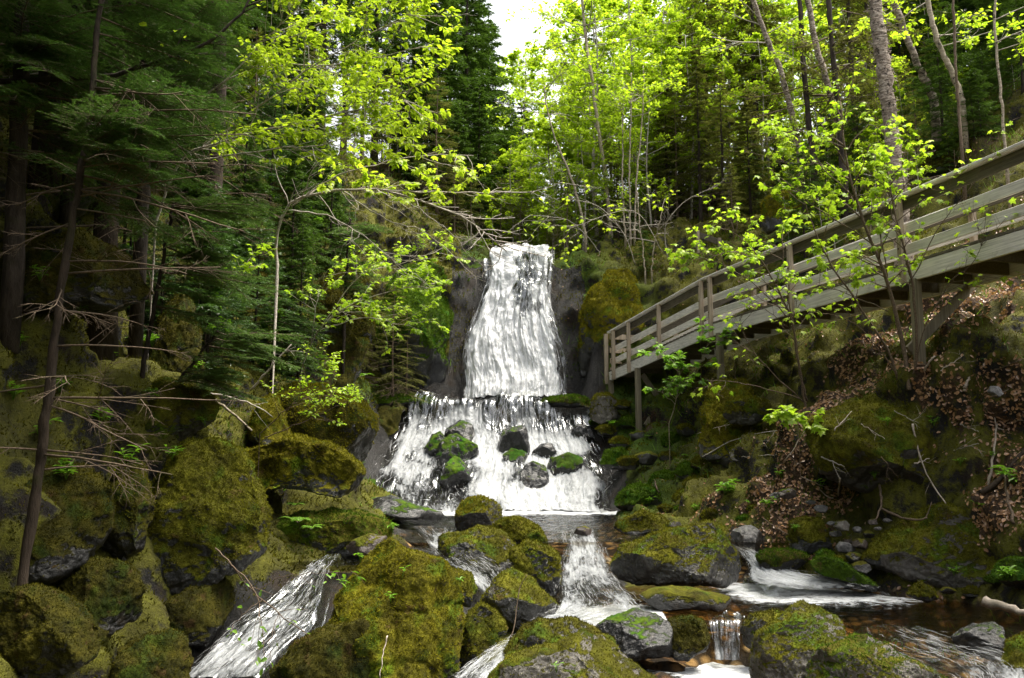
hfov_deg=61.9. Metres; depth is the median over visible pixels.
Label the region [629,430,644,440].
stone
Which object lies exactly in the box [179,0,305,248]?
fir tree
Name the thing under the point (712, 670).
front pool
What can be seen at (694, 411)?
grass
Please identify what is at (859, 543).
pebble
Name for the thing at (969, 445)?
twig
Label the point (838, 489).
root
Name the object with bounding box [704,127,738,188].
spruce tree
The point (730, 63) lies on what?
maple tree
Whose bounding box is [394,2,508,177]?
spruce tree
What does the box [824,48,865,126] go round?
spruce tree
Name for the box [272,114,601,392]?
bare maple
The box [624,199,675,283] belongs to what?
birch tree
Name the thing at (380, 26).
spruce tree
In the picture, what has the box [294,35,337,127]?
spruce tree
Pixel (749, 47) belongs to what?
maple tree
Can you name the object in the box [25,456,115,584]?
boulder
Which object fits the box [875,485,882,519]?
root
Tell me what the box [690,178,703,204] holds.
leafy shrub
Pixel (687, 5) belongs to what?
maple tree
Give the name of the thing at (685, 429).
stone
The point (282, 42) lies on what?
spruce tree
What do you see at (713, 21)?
spruce tree
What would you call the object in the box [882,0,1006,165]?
birch tree
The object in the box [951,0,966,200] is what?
birch tree
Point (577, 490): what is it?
cascade
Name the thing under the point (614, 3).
maple tree
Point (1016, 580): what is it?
rock
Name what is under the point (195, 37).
spruce tree
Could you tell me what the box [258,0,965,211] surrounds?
sky
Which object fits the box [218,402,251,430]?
stick
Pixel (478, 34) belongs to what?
spruce tree
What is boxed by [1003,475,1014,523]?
stick
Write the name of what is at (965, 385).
stick
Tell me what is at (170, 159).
fir tree
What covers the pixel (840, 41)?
birch tree
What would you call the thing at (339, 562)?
tail pool
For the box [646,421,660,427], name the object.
stone
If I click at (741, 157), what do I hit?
spruce tree
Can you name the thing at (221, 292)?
fir tree
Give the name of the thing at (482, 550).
boulder
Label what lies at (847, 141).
leafy shrub
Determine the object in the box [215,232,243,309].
fir tree
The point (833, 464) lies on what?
twig
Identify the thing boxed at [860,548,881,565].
stone
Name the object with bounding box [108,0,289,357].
fir tree
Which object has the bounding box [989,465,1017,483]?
herb
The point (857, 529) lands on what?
pebble
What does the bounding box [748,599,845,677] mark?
boulder
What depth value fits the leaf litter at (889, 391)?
12.93 m
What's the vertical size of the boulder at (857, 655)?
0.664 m
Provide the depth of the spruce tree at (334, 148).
44.37 m
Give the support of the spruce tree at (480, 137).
on the ground at (448, 394)
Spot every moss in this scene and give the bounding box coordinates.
[0,5,463,677]
[0,15,1023,677]
[0,65,1023,594]
[0,68,481,677]
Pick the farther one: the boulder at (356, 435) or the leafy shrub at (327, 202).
the leafy shrub at (327, 202)
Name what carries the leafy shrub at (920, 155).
on the ground at (448, 394)
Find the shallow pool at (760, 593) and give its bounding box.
[554,582,1023,641]
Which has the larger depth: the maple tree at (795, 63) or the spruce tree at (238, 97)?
the maple tree at (795, 63)
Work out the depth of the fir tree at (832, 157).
25.21 m
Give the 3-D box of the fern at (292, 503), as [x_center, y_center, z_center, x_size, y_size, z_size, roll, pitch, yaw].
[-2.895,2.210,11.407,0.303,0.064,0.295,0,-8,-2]
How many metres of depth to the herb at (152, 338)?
11.26 m
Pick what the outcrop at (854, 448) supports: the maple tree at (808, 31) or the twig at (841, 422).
the twig at (841, 422)
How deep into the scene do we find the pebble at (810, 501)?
12.28 m
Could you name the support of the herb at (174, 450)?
on the boulder at (212, 492)
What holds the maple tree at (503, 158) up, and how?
on the ground at (448, 394)
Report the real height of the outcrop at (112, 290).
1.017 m
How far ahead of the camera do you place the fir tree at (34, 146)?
12.12 m
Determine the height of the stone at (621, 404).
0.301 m
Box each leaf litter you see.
[561,111,1023,663]
[658,195,1023,559]
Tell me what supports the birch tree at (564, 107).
on the ground at (448, 394)
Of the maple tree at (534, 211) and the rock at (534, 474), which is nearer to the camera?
the rock at (534, 474)
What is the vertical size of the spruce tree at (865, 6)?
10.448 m
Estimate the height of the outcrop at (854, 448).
1.524 m
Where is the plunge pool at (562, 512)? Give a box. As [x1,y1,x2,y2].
[397,509,788,542]
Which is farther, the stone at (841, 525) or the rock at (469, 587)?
the stone at (841, 525)
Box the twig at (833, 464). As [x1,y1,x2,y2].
[821,456,848,476]
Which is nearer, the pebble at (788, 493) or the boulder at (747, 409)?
the pebble at (788, 493)
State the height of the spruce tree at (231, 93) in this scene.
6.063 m
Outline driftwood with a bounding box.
[981,596,1023,615]
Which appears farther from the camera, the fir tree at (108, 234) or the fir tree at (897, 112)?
the fir tree at (897, 112)
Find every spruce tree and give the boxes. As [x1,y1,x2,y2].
[0,0,41,110]
[0,0,86,86]
[0,2,137,86]
[1,0,210,206]
[136,4,211,86]
[141,0,249,96]
[151,20,223,198]
[163,13,249,118]
[183,100,232,190]
[184,2,237,138]
[193,16,227,125]
[203,15,242,131]
[223,98,284,278]
[226,27,247,129]
[228,0,261,109]
[230,0,293,103]
[232,9,271,100]
[234,27,272,130]
[237,0,297,109]
[258,0,337,91]
[259,0,348,152]
[265,33,324,174]
[265,148,324,288]
[272,0,372,147]
[273,115,341,274]
[276,66,344,215]
[279,225,333,382]
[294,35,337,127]
[305,0,386,152]
[310,150,361,278]
[327,0,426,161]
[330,13,388,156]
[330,115,352,161]
[343,108,364,158]
[352,239,394,387]
[358,76,405,162]
[362,287,427,409]
[364,0,419,149]
[364,71,415,176]
[367,0,463,149]
[375,0,503,215]
[376,71,434,190]
[381,306,431,412]
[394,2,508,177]
[394,52,461,198]
[401,77,474,223]
[428,0,528,227]
[438,109,485,232]
[439,153,472,233]
[448,87,522,246]
[455,0,517,175]
[456,166,485,236]
[459,19,528,220]
[468,152,511,243]
[480,167,521,243]
[483,137,524,242]
[484,178,521,257]
[494,108,534,224]
[502,180,539,258]
[503,210,526,257]
[510,99,545,196]
[534,210,558,258]
[547,167,588,254]
[548,199,573,257]
[551,186,584,257]
[562,35,620,208]
[569,168,604,252]
[581,136,627,241]
[590,142,633,238]
[593,138,642,239]
[636,138,683,223]
[636,163,653,223]
[637,152,675,227]
[638,30,720,215]
[642,85,692,221]
[650,88,707,223]
[671,0,746,213]
[671,45,725,222]
[699,65,739,230]
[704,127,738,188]
[706,120,745,211]
[713,0,801,196]
[714,164,752,236]
[716,88,775,214]
[807,0,900,169]
[815,0,921,119]
[822,47,877,167]
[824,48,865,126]
[827,0,921,146]
[845,99,876,182]
[846,9,923,128]
[848,65,905,176]
[858,0,945,84]
[861,0,944,140]
[880,65,914,141]
[892,9,928,119]
[895,58,922,143]
[900,89,930,169]
[903,0,982,105]
[913,41,941,119]
[948,0,1018,68]
[949,0,1001,71]
[980,0,1023,58]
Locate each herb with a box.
[7,381,25,399]
[20,331,26,345]
[30,417,62,433]
[31,264,52,280]
[53,458,77,479]
[56,378,72,391]
[90,407,113,425]
[114,443,150,464]
[142,388,158,399]
[143,333,159,345]
[159,444,183,458]
[713,478,737,494]
[760,496,777,507]
[880,417,890,425]
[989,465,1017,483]
[997,565,1017,579]
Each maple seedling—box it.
[637,315,736,466]
[762,404,827,503]
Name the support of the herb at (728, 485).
on the ground at (448, 394)
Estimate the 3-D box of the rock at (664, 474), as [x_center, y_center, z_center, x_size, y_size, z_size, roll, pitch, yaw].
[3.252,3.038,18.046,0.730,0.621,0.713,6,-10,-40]
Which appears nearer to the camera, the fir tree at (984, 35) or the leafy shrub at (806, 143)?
the leafy shrub at (806, 143)
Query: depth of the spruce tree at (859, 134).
24.57 m
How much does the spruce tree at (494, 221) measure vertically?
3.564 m
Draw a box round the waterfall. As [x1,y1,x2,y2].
[464,243,559,400]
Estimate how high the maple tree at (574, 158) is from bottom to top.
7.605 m
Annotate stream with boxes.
[189,598,316,677]
[430,533,489,592]
[457,621,591,677]
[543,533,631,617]
[715,612,741,659]
[732,543,863,589]
[970,657,1023,677]
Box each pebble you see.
[769,492,779,498]
[777,487,796,499]
[805,499,815,504]
[814,505,827,512]
[826,521,834,525]
[829,531,841,536]
[835,541,855,552]
[842,536,851,543]
[845,552,861,562]
[852,526,861,532]
[852,538,867,549]
[863,530,874,537]
[868,518,877,524]
[882,518,891,522]
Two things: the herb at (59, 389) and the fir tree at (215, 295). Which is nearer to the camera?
the herb at (59, 389)
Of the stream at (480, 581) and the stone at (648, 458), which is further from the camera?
the stone at (648, 458)
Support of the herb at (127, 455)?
on the boulder at (126, 539)
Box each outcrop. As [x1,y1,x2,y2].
[0,228,154,313]
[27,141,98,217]
[145,376,219,440]
[147,293,204,386]
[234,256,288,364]
[310,267,375,391]
[374,259,453,387]
[577,268,644,377]
[758,190,830,234]
[805,393,938,492]
[919,128,1000,179]
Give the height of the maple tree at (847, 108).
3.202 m
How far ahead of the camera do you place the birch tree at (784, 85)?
23.16 m
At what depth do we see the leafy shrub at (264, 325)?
14.91 m
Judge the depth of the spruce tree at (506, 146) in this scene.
36.18 m
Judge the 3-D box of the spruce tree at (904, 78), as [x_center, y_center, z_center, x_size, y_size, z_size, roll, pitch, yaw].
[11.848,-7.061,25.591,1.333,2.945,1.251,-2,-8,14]
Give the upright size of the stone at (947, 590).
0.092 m
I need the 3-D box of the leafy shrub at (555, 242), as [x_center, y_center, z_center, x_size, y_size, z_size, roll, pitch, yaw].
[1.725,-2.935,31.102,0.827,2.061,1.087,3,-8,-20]
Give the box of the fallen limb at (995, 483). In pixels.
[979,447,1023,494]
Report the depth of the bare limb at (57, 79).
9.04 m
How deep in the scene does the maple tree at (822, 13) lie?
31.17 m
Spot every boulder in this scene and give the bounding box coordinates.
[0,582,108,677]
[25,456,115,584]
[56,555,146,637]
[99,455,156,560]
[109,627,193,677]
[147,435,272,595]
[165,577,235,651]
[244,432,366,497]
[245,393,291,445]
[269,617,371,677]
[276,381,378,461]
[328,537,465,677]
[437,524,516,575]
[453,493,502,531]
[460,600,507,676]
[480,567,558,632]
[487,627,657,677]
[488,515,548,545]
[501,615,616,659]
[507,538,562,597]
[589,391,617,423]
[596,607,672,661]
[609,519,741,587]
[613,509,671,536]
[667,613,711,661]
[697,376,762,467]
[721,394,773,425]
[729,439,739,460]
[739,607,780,648]
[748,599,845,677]
[805,632,947,677]
[867,500,996,587]
[951,622,1005,660]
[999,631,1023,677]
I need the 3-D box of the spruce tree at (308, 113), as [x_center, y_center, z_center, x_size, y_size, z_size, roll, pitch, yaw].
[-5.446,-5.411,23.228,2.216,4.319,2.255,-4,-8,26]
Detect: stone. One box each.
[574,526,591,535]
[588,419,600,427]
[596,423,616,436]
[608,435,630,446]
[610,411,620,420]
[613,399,630,409]
[615,455,639,469]
[618,415,635,428]
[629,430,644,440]
[634,451,657,465]
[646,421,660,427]
[655,503,673,512]
[658,451,676,460]
[660,431,680,447]
[669,520,680,526]
[670,487,684,502]
[673,460,699,479]
[676,422,695,435]
[682,474,700,487]
[689,454,706,469]
[698,507,717,519]
[699,472,711,478]
[735,513,749,521]
[745,503,758,510]
[814,548,834,555]
[833,520,849,530]
[834,554,850,563]
[852,561,871,573]
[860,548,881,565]
[925,635,943,648]
[939,587,955,594]
[962,584,981,597]
[982,573,1000,584]
[987,386,1003,397]
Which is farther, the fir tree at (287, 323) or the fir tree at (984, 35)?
the fir tree at (984, 35)
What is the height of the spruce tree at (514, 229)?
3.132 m
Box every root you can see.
[819,477,840,498]
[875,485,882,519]
[881,502,931,520]
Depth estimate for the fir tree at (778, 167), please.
29.60 m
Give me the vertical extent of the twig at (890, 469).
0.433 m
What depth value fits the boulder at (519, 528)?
12.52 m
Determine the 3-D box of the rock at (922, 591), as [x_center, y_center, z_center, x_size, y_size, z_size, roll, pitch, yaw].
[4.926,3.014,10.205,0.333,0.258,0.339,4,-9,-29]
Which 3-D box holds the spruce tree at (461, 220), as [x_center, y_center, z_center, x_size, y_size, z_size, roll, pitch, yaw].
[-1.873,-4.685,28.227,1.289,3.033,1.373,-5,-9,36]
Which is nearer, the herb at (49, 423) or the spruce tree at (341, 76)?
the herb at (49, 423)
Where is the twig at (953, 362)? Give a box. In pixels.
[940,350,973,370]
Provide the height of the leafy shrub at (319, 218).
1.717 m
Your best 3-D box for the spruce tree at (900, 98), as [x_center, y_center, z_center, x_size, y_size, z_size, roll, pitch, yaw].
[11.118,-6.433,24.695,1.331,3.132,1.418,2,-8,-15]
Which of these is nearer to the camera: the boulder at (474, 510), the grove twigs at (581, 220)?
the boulder at (474, 510)
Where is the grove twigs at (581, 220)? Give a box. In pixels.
[503,153,730,266]
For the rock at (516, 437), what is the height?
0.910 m
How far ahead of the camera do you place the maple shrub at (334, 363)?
11.05 m
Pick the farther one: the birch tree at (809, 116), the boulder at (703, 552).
the birch tree at (809, 116)
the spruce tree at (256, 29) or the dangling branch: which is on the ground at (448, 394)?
the spruce tree at (256, 29)
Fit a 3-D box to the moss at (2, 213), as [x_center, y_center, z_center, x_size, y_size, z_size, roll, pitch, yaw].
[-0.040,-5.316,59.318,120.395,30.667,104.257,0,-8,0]
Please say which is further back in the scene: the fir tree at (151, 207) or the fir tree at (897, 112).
the fir tree at (897, 112)
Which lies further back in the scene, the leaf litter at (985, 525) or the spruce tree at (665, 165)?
the spruce tree at (665, 165)
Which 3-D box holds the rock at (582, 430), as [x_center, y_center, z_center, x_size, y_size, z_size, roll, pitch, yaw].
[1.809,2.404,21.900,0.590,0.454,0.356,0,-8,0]
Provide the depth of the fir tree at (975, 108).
19.79 m
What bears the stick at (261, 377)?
on the ground at (448, 394)
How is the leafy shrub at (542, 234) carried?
on the ground at (448, 394)
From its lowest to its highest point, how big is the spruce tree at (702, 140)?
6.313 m
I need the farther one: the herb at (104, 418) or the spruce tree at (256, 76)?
the spruce tree at (256, 76)
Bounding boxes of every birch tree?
[485,51,595,252]
[504,0,682,237]
[576,53,659,245]
[594,48,686,245]
[594,74,663,250]
[609,192,674,283]
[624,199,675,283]
[698,0,827,186]
[725,0,908,196]
[765,0,902,204]
[778,0,920,218]
[849,0,931,310]
[863,0,957,144]
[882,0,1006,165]
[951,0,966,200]
[986,0,1023,208]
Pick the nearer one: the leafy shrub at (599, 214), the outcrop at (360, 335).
the outcrop at (360, 335)
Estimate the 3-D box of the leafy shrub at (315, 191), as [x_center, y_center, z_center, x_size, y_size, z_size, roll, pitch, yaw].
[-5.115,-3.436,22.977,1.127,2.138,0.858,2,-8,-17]
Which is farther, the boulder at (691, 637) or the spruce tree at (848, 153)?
the spruce tree at (848, 153)
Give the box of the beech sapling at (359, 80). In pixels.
[147,0,476,368]
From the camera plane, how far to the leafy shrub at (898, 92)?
24.52 m
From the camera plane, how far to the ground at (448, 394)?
12.91 m
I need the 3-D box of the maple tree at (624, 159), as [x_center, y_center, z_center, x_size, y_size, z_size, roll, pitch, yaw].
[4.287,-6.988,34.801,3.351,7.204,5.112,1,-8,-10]
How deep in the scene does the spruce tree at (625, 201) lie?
29.09 m
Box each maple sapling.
[664,197,817,408]
[728,71,1023,389]
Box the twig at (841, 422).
[834,411,851,430]
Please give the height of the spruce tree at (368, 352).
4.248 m
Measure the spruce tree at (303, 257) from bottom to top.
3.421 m
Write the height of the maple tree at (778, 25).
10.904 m
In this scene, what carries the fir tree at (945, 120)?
on the ground at (448, 394)
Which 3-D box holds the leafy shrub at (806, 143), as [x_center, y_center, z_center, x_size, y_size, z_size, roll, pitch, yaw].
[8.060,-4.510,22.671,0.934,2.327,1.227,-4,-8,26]
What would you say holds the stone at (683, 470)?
on the ground at (448, 394)
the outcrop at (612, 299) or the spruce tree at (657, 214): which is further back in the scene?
the spruce tree at (657, 214)
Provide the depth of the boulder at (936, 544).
10.66 m
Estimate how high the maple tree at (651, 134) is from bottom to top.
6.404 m
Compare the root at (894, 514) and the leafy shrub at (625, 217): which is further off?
the leafy shrub at (625, 217)
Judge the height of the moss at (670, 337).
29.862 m
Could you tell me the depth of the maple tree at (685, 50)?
29.11 m
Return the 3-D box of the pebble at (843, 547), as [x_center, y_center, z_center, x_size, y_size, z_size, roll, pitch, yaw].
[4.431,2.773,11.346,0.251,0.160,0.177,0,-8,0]
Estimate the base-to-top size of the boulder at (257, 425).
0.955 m
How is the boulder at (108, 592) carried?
on the ground at (448, 394)
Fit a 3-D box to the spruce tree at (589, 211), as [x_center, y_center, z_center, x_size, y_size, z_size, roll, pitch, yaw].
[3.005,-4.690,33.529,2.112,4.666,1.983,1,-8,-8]
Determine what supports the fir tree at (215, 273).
on the ground at (448, 394)
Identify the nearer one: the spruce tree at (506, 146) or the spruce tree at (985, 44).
the spruce tree at (985, 44)
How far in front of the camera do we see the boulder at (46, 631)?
6.45 m
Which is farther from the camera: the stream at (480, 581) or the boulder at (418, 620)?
the stream at (480, 581)
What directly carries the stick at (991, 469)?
on the ground at (448, 394)
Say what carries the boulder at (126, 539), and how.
on the ground at (448, 394)
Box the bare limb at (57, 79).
[0,0,265,83]
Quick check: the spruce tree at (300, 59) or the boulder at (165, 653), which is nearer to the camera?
the boulder at (165, 653)
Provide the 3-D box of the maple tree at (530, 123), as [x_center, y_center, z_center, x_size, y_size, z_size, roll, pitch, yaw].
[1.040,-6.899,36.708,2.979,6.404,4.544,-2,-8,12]
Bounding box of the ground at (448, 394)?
[0,20,1023,677]
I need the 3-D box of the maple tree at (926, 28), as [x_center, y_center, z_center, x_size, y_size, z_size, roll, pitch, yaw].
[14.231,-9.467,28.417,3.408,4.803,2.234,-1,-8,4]
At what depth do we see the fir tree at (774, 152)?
33.51 m
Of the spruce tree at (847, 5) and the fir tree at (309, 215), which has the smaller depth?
the fir tree at (309, 215)
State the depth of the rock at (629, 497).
17.05 m
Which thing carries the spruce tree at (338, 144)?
on the ground at (448, 394)
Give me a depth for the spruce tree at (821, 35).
34.85 m
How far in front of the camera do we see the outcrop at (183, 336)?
11.54 m
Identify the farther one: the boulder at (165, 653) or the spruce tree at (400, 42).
the spruce tree at (400, 42)
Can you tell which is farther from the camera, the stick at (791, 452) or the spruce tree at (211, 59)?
the spruce tree at (211, 59)
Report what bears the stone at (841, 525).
on the ground at (448, 394)
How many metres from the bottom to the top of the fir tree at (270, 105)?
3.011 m
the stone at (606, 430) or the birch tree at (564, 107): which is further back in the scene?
the birch tree at (564, 107)
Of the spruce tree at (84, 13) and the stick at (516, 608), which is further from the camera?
the spruce tree at (84, 13)
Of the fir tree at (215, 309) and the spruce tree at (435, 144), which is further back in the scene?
the spruce tree at (435, 144)
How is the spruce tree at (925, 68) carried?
on the ground at (448, 394)
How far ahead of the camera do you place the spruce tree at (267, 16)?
30.28 m
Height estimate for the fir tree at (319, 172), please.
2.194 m
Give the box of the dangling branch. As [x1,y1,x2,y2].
[215,548,364,676]
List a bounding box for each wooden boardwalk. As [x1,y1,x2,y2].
[604,140,1023,430]
[693,230,725,252]
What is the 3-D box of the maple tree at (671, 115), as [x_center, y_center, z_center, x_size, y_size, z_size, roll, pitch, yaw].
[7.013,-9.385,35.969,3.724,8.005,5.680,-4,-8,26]
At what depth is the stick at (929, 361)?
11.91 m
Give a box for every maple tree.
[273,28,349,146]
[334,34,389,159]
[365,87,416,171]
[399,53,453,163]
[479,136,540,257]
[481,169,539,243]
[483,148,562,258]
[490,41,557,191]
[490,84,528,153]
[494,192,550,259]
[495,47,556,164]
[508,103,594,257]
[509,21,619,235]
[509,119,566,240]
[510,57,645,246]
[513,0,661,242]
[515,100,602,253]
[527,170,584,257]
[536,85,644,244]
[546,124,625,249]
[548,0,643,194]
[551,0,690,228]
[564,0,749,218]
[568,49,653,214]
[573,9,659,196]
[578,74,650,238]
[594,59,696,227]
[595,99,691,226]
[596,0,714,163]
[618,5,714,208]
[623,0,740,136]
[632,33,712,200]
[641,22,758,218]
[646,0,798,207]
[660,0,784,139]
[668,0,820,199]
[675,54,765,204]
[681,0,778,145]
[693,5,791,154]
[708,0,808,183]
[708,30,828,193]
[710,13,799,146]
[714,0,846,152]
[729,31,828,176]
[734,0,858,170]
[742,0,830,150]
[759,0,846,143]
[767,93,832,185]
[779,1,860,103]
[784,40,847,183]
[795,0,908,147]
[810,2,910,115]
[840,67,903,153]
[843,9,925,134]
[892,0,975,104]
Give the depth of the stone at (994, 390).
10.87 m
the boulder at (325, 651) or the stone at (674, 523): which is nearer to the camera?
the boulder at (325, 651)
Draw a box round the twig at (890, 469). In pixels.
[881,457,898,483]
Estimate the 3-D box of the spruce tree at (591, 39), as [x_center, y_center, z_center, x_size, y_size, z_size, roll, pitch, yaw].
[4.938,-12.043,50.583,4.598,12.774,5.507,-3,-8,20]
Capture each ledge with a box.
[373,392,436,407]
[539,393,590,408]
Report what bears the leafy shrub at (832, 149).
on the ground at (448, 394)
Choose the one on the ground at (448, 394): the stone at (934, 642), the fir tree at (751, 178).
the fir tree at (751, 178)
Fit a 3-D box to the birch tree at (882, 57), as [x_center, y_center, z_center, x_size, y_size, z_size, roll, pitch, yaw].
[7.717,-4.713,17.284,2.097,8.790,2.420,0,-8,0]
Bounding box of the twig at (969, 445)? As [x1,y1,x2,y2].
[953,438,983,452]
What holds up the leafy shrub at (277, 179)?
on the ground at (448, 394)
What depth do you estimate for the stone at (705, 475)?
16.36 m
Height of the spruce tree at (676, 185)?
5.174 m
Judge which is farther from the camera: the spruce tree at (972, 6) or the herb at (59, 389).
the spruce tree at (972, 6)
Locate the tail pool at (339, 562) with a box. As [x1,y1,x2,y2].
[288,537,440,565]
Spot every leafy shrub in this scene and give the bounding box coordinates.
[176,188,194,223]
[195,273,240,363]
[253,309,285,369]
[260,175,274,216]
[274,164,287,199]
[297,216,322,282]
[305,169,343,218]
[305,200,328,245]
[480,209,498,246]
[521,225,543,259]
[530,224,552,257]
[547,233,560,258]
[559,214,581,249]
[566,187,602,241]
[589,202,607,238]
[604,198,637,237]
[657,178,688,214]
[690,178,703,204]
[771,189,818,242]
[776,160,796,189]
[794,135,832,184]
[805,176,847,248]
[805,189,858,270]
[813,104,846,156]
[817,140,838,173]
[827,119,864,174]
[847,156,873,211]
[849,119,882,195]
[852,103,896,155]
[879,129,916,185]
[893,75,928,133]
[905,127,919,162]
[908,147,936,185]
[940,128,957,156]
[945,91,956,115]
[949,66,969,89]
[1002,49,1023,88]
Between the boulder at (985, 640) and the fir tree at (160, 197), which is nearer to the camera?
the boulder at (985, 640)
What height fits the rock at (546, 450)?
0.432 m
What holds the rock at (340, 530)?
on the ground at (448, 394)
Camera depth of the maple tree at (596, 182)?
28.35 m
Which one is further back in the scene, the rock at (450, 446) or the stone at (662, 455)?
the rock at (450, 446)
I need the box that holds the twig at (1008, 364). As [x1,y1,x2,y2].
[993,356,1023,370]
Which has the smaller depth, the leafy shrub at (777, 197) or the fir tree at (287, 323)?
the fir tree at (287, 323)
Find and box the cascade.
[380,403,605,512]
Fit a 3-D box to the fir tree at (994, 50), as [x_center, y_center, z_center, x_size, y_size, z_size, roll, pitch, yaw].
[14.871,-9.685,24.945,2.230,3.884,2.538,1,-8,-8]
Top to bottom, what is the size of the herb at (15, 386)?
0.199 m
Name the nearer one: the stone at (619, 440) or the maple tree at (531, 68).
the stone at (619, 440)
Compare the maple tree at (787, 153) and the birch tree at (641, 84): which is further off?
the birch tree at (641, 84)
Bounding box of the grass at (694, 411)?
[6,69,1023,660]
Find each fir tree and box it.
[0,0,72,197]
[0,0,208,360]
[0,0,221,353]
[0,0,291,586]
[0,96,51,195]
[10,0,193,228]
[86,153,181,330]
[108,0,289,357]
[119,144,194,251]
[121,74,166,222]
[125,241,166,333]
[136,194,292,377]
[143,256,182,336]
[144,236,185,332]
[164,216,249,384]
[166,142,198,189]
[166,170,193,230]
[171,217,245,338]
[172,328,312,402]
[174,181,262,360]
[175,137,237,230]
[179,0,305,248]
[187,158,252,259]
[189,242,235,318]
[195,263,235,334]
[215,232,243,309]
[221,281,262,362]
[223,194,252,282]
[225,216,298,366]
[227,179,293,296]
[234,80,304,204]
[234,255,269,310]
[244,79,292,189]
[245,288,330,387]
[249,70,286,158]
[254,75,305,175]
[256,298,299,392]
[257,55,291,115]
[288,179,323,251]
[303,158,334,226]
[305,143,345,232]
[324,218,394,393]
[333,193,362,256]
[599,189,628,238]
[622,196,650,241]
[632,230,655,271]
[728,142,769,209]
[761,145,843,271]
[767,120,795,186]
[770,139,785,166]
[775,168,791,189]
[799,151,854,229]
[807,110,852,187]
[830,102,881,197]
[846,116,865,175]
[878,88,906,134]
[898,76,930,150]
[901,32,990,175]
[917,70,957,143]
[921,0,988,120]
[931,122,969,189]
[951,73,1001,140]
[956,68,1008,138]
[962,0,1023,98]
[966,51,1009,122]
[972,0,1005,71]
[973,0,1023,109]
[976,3,1023,73]
[990,2,1023,89]
[991,20,1022,88]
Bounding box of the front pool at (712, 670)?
[645,662,749,677]
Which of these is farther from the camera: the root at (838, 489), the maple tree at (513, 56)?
the maple tree at (513, 56)
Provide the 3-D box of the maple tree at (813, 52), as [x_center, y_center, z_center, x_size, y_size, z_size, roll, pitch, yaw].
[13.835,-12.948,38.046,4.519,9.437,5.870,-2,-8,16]
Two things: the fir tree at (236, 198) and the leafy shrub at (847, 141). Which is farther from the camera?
the leafy shrub at (847, 141)
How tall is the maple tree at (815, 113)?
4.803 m
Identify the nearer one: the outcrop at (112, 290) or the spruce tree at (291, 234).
the outcrop at (112, 290)
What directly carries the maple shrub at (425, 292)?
on the ground at (448, 394)
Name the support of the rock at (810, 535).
on the ground at (448, 394)
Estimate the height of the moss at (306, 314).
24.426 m
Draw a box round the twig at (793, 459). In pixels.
[781,450,802,470]
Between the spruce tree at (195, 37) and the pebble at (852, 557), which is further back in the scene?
the spruce tree at (195, 37)
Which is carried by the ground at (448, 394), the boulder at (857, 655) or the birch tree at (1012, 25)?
the birch tree at (1012, 25)
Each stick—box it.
[211,393,272,424]
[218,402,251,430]
[250,344,301,390]
[379,635,387,675]
[510,575,526,636]
[702,430,781,456]
[763,518,788,534]
[775,431,804,473]
[912,424,945,503]
[923,356,935,371]
[963,377,969,391]
[985,417,1003,485]
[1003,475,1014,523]
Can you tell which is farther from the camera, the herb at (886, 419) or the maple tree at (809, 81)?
the maple tree at (809, 81)
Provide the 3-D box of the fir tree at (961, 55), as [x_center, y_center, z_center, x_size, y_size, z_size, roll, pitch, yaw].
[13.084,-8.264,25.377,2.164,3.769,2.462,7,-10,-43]
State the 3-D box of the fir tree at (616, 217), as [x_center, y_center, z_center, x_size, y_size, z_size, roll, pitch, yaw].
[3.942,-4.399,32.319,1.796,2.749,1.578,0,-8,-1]
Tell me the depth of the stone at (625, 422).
21.56 m
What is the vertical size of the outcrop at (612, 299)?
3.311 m
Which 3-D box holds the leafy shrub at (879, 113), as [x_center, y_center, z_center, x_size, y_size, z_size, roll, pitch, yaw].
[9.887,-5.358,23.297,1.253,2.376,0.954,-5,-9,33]
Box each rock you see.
[276,506,393,558]
[346,533,387,555]
[371,495,444,525]
[377,405,402,438]
[424,431,444,459]
[435,433,478,472]
[439,456,470,495]
[444,420,474,440]
[456,567,477,607]
[497,425,529,454]
[502,448,527,473]
[519,461,548,488]
[532,443,556,458]
[547,452,582,475]
[571,424,593,440]
[599,446,628,469]
[614,482,663,510]
[639,585,730,611]
[645,469,674,484]
[730,525,761,552]
[755,547,810,570]
[787,515,833,553]
[808,554,878,591]
[906,581,937,602]
[991,555,1023,588]
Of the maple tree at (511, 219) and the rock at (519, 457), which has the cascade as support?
the rock at (519, 457)
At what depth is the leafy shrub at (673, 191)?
29.27 m
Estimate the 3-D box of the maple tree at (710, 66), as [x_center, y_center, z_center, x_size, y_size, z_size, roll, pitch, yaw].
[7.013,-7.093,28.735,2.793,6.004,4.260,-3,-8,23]
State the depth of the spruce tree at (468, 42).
35.56 m
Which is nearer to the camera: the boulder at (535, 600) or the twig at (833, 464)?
the boulder at (535, 600)
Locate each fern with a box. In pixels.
[276,516,310,522]
[284,501,306,506]
[300,524,322,529]
[314,355,327,359]
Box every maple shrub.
[213,237,276,355]
[258,341,363,470]
[284,227,470,380]
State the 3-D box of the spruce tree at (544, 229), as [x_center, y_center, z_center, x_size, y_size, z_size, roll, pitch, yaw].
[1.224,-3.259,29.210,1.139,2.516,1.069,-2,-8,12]
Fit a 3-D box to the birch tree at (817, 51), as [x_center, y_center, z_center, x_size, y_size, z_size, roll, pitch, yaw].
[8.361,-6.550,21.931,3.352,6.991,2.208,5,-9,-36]

